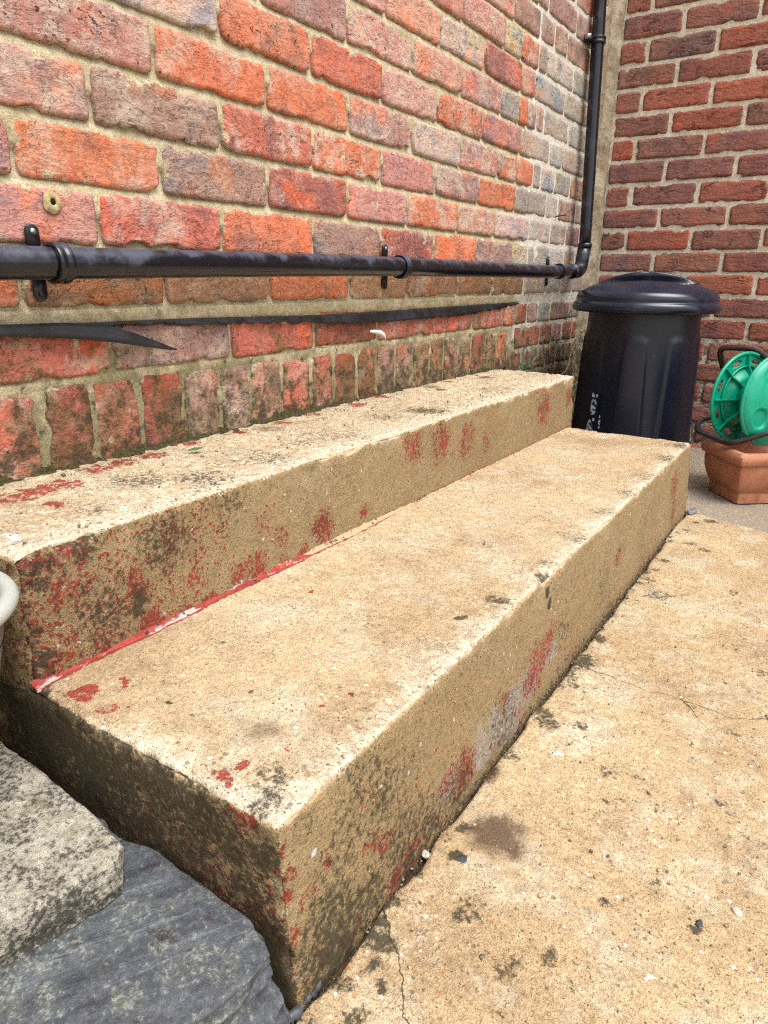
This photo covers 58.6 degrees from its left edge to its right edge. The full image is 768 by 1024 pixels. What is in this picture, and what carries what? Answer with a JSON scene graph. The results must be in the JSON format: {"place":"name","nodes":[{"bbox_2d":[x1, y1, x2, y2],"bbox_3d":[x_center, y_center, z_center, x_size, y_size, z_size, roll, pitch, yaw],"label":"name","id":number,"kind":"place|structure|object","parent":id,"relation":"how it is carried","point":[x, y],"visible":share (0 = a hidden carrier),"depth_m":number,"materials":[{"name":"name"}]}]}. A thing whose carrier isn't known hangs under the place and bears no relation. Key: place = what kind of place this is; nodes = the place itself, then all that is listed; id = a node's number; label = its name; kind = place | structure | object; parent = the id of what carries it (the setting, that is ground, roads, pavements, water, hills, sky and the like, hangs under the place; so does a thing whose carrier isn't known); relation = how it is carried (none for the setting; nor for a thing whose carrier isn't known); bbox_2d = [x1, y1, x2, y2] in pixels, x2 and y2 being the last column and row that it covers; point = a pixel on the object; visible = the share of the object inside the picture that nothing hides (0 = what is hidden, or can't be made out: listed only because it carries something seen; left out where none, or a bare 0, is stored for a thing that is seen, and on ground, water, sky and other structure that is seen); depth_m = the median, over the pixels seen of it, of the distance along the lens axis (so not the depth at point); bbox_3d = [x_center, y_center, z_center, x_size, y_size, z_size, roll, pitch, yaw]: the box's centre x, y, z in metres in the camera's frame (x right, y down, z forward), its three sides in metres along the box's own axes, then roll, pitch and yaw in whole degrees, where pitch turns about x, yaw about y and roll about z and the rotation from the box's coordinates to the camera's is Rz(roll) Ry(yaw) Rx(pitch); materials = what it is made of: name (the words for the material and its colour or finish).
{"place":"outdoors","nodes":[
{"label":"outdoors","id":0,"kind":"place"},
{"bbox_2d":[0,817,290,1023],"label":"slate slab","id":1,"kind":"object","parent":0,"point":[160,939],"depth_m":0.52,"materials":[{"name":"grey stone"}]},
{"bbox_2d":[0,741,124,965],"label":"concrete slab","id":2,"kind":"object","parent":1,"relation":"on","point":[61,860],"depth_m":0.56,"materials":[{"name":"grey concrete"}]},
{"bbox_2d":[0,571,18,666],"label":"enamel pot","id":3,"kind":"object","parent":2,"relation":"on","point":[9,595],"visible":1,"depth_m":0.58,"materials":[{"name":"metal"}]},
{"bbox_2d":[294,447,767,1023],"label":"patio","id":4,"kind":"structure","parent":0,"point":[698,791],"depth_m":0.74,"materials":[{"name":"concrete"}]},
{"bbox_2d":[288,979,321,1023],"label":"sealant bead","id":5,"kind":"object","parent":4,"relation":"on","point":[296,1012],"visible":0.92,"depth_m":0.57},
{"bbox_2d":[0,369,690,1013],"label":"concrete steps","id":6,"kind":"structure","parent":4,"relation":"on","point":[128,713],"depth_m":0.80,"materials":[{"name":"beige concrete"}]},
{"bbox_2d":[188,447,202,450],"bbox_3d":[-0.287,-0.096,1.042,0.021,0.005,0.009,-8,32,-23],"label":"fallen leaf","id":7,"kind":"object","parent":6,"relation":"on","point":[195,448],"visible":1,"depth_m":1.04,"materials":[{"name":"green plant"}]},
{"bbox_2d":[0,365,507,485],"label":"moss line","id":8,"kind":"object","parent":6,"relation":"on","point":[188,437],"visible":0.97,"depth_m":1.12,"materials":[{"name":"green plant"}]},
{"bbox_2d":[518,364,528,369],"bbox_3d":[0.422,-0.436,2.057,0.038,0.020,0.021,-8,21,-25],"label":"weed seedling","id":9,"kind":"object","parent":6,"relation":"on","point":[520,368],"visible":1,"depth_m":2.06,"materials":[{"name":"green plant"}]},
{"bbox_2d":[4,370,767,1023],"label":"loose grit","id":10,"kind":"object","parent":4,"relation":"on","point":[482,956],"visible":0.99,"depth_m":0.86,"materials":[{"name":"grey gravel"}]},
{"bbox_2d":[421,849,430,858],"bbox_3d":[0.045,0.367,0.733,0.010,0.007,0.011,8,20,20],"label":"stone chip","id":11,"kind":"object","parent":4,"relation":"on","point":[425,854],"visible":1,"depth_m":0.73,"materials":[{"name":"white stone"}]},
{"bbox_2d":[455,855,466,862],"bbox_3d":[0.082,0.369,0.725,0.013,0.007,0.012,-7,20,-21],"label":"stone chip","id":12,"kind":"object","parent":4,"relation":"on","point":[462,858],"visible":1,"depth_m":0.72,"materials":[{"name":"stone"}]},
{"bbox_2d":[312,514,686,1001],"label":"joint crumbs","id":13,"kind":"object","parent":4,"relation":"on","point":[414,867],"visible":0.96,"depth_m":0.96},
{"bbox_2d":[571,271,722,442],"bbox_3d":[0.841,-0.476,2.276,0.455,0.613,0.455,13,22,31],"label":"plastic bin","id":14,"kind":"object","parent":4,"relation":"on","point":[637,376],"visible":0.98,"depth_m":2.13,"materials":[{"name":"black plastic"}]},
{"bbox_2d":[687,508,696,514],"bbox_3d":[0.819,-0.001,1.820,0.023,0.013,0.048,17,25,40],"label":"mortar lump","id":15,"kind":"object","parent":4,"relation":"on","point":[691,511],"visible":1,"depth_m":1.81,"materials":[{"name":"grey concrete"}]},
{"bbox_2d":[694,920,702,927],"bbox_3d":[0.301,0.395,0.656,0.009,0.005,0.008,-1,19,-4],"label":"stone chip","id":16,"kind":"object","parent":4,"relation":"on","point":[698,923],"visible":1,"depth_m":0.65,"materials":[{"name":"stone"}]},
{"bbox_2d":[701,439,767,503],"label":"terracotta planter","id":17,"kind":"object","parent":4,"relation":"on","point":[738,473],"visible":0.97,"depth_m":1.90,"materials":[{"name":"orange ceramic"}]},
{"bbox_2d":[695,345,767,445],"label":"hose reel","id":18,"kind":"object","parent":17,"relation":"on","point":[739,400],"visible":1,"depth_m":1.91,"materials":[{"name":"green plastic"}]},
{"bbox_2d":[731,906,742,916],"bbox_3d":[0.345,0.391,0.668,0.010,0.005,0.010,-1,19,-6],"label":"stone chip","id":19,"kind":"object","parent":4,"relation":"on","point":[737,911],"visible":1,"depth_m":0.67,"materials":[{"name":"white stone"}]},
{"label":"ground","id":20,"kind":"structure","parent":0,"visible":0},
{"bbox_2d":[0,0,608,479],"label":"brick wall","id":21,"kind":"structure","parent":20,"relation":"on","point":[436,128],"depth_m":1.19,"materials":[{"name":"red brick"}]},
{"bbox_2d":[43,189,61,213],"bbox_3d":[-0.419,-0.391,0.863,0.007,0.029,0.025,13,22,31],"label":"plug filler","id":22,"kind":"object","parent":21,"relation":"attached to","point":[52,204],"visible":1,"depth_m":0.86,"materials":[{"name":"beige plastic"}]},
{"bbox_2d":[4,302,519,325],"bbox_3d":[-0.238,-0.320,1.167,0.018,0.035,2.370,13,22,31],"label":"damp course strip","id":23,"kind":"object","parent":21,"relation":"attached to","point":[364,318],"visible":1,"depth_m":1.40,"materials":[{"name":"plastic"}]},
{"bbox_2d":[0,323,176,349],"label":"damp course flap","id":24,"kind":"object","parent":23,"relation":"attached to","point":[83,332],"visible":1,"depth_m":0.91,"materials":[{"name":"plastic"}]},
{"bbox_2d":[0,0,606,300],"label":"drain pipe","id":25,"kind":"object","parent":21,"relation":"attached to","point":[35,262],"visible":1,"depth_m":1.14,"materials":[{"name":"black plastic"}]},
{"bbox_2d":[314,338,345,347],"bbox_3d":[-0.106,-0.338,1.371,0.007,0.016,0.101,13,22,31],"label":"root wisp","id":26,"kind":"object","parent":21,"relation":"on","point":[330,344],"visible":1,"depth_m":1.37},
{"bbox_2d":[369,330,385,340],"bbox_3d":[-0.012,-0.383,1.493,0.050,0.030,0.007,-16,25,-40],"label":"plastic scrap","id":27,"kind":"object","parent":21,"relation":"attached to","point":[380,332],"visible":1,"depth_m":1.49,"materials":[{"name":"white plastic"}]},
{"bbox_2d":[571,0,767,447],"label":"brick wall","id":28,"kind":"structure","parent":20,"relation":"on","point":[681,182],"depth_m":2.34,"materials":[{"name":"red brick"}]}
]}

